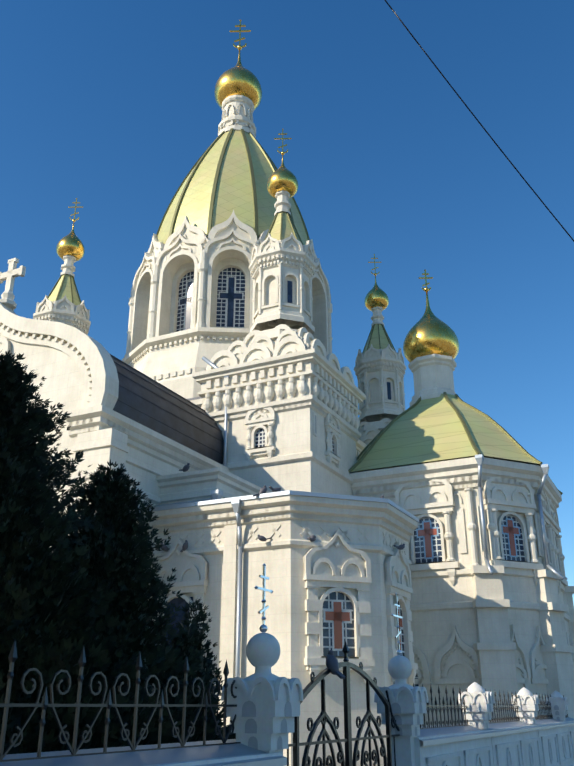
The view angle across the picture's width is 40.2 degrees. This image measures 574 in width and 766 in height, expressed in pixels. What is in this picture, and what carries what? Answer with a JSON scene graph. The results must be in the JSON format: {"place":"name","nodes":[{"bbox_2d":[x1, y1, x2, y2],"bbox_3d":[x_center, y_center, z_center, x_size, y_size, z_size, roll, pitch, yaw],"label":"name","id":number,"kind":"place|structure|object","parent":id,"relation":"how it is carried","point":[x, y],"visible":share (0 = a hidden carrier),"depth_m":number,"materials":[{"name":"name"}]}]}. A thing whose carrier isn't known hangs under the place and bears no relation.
{"place":"outdoors","nodes":[
{"label":"outdoors","id":0,"kind":"place"},
{"bbox_2d":[202,356,229,499],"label":"cathedral downpipes","id":1,"kind":"object","parent":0,"point":[217,494],"visible":0.4,"depth_m":25.41,"materials":[{"name":"white metal"}]},
{"bbox_2d":[0,0,573,604],"label":"sky","id":2,"kind":"structure","parent":0,"point":[107,105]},
{"bbox_2d":[348,269,573,725],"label":"church apse","id":3,"kind":"structure","parent":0,"point":[476,492],"depth_m":24.86,"materials":[{"name":"white paint"}]},
{"bbox_2d":[385,0,573,241],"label":"overhead wire","id":4,"kind":"object","parent":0,"point":[478,121],"visible":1,"depth_m":5.33,"materials":[{"name":"black"}]},
{"label":"ground","id":5,"kind":"structure","parent":0,"visible":0},
{"bbox_2d":[36,457,125,741],"bbox_3d":[-3.419,2.850,8.943,4.235,5.108,3.123,-1,-22,3],"label":"thuja","id":6,"kind":"object","parent":5,"relation":"on","point":[66,628],"depth_m":8.52,"materials":[{"name":"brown plant"}]},
{"bbox_2d":[0,258,229,562],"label":"cathedral transept","id":7,"kind":"structure","parent":5,"relation":"on","point":[146,430],"depth_m":21.50,"materials":[{"name":"paint"}]},
{"bbox_2d":[0,350,235,754],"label":"thuja","id":8,"kind":"object","parent":5,"relation":"on","point":[40,606],"visible":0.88,"depth_m":7.35,"materials":[{"name":"green plant"}]},
{"bbox_2d":[44,459,235,746],"bbox_3d":[-2.352,3.193,9.223,4.697,4.688,3.558,-11,-25,24],"label":"thuja","id":9,"kind":"object","parent":5,"relation":"on","point":[119,553],"visible":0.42,"depth_m":9.39,"materials":[{"name":"green plant"}]},
{"bbox_2d":[160,630,223,727],"bbox_3d":[-1.255,4.418,9.569,2.255,2.686,1.885,-1,-22,3],"label":"thuja","id":10,"kind":"object","parent":5,"relation":"on","point":[189,652],"visible":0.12,"depth_m":9.92,"materials":[{"name":"green plant"}]},
{"bbox_2d":[169,597,223,727],"bbox_3d":[-1.361,4.575,10.729,1.982,3.280,1.600,-2,-22,5],"label":"thuja","id":11,"kind":"object","parent":5,"relation":"on","point":[195,632],"visible":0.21,"depth_m":11.12,"materials":[{"name":"green plant"}]},
{"bbox_2d":[33,129,405,495],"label":"cathedral corner turrets","id":12,"kind":"object","parent":5,"relation":"on","point":[292,398],"visible":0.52,"depth_m":26.61,"materials":[{"name":"white paint"}]},
{"bbox_2d":[122,20,366,457],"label":"central dome tower","id":13,"kind":"structure","parent":5,"relation":"on","point":[190,304],"depth_m":34.01,"materials":[{"name":"white paint"}]},
{"bbox_2d":[135,467,418,765],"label":"church annex","id":14,"kind":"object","parent":5,"relation":"on","point":[340,580],"depth_m":19.00,"materials":[{"name":"paint"}]},
{"bbox_2d":[160,463,404,678],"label":"pigeons","id":15,"kind":"object","parent":14,"relation":"on","point":[332,664],"visible":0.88,"depth_m":18.91,"materials":[{"name":"grey"}]},
{"bbox_2d":[0,563,573,765],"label":"masonry fence wall","id":16,"kind":"structure","parent":5,"relation":"on","point":[266,710],"depth_m":9.85,"materials":[{"name":"white paint"}]},
{"bbox_2d":[0,640,567,765],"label":"wrought iron fence","id":17,"kind":"object","parent":16,"relation":"on","point":[323,718],"visible":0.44,"depth_m":6.60,"materials":[{"name":"black metal"}]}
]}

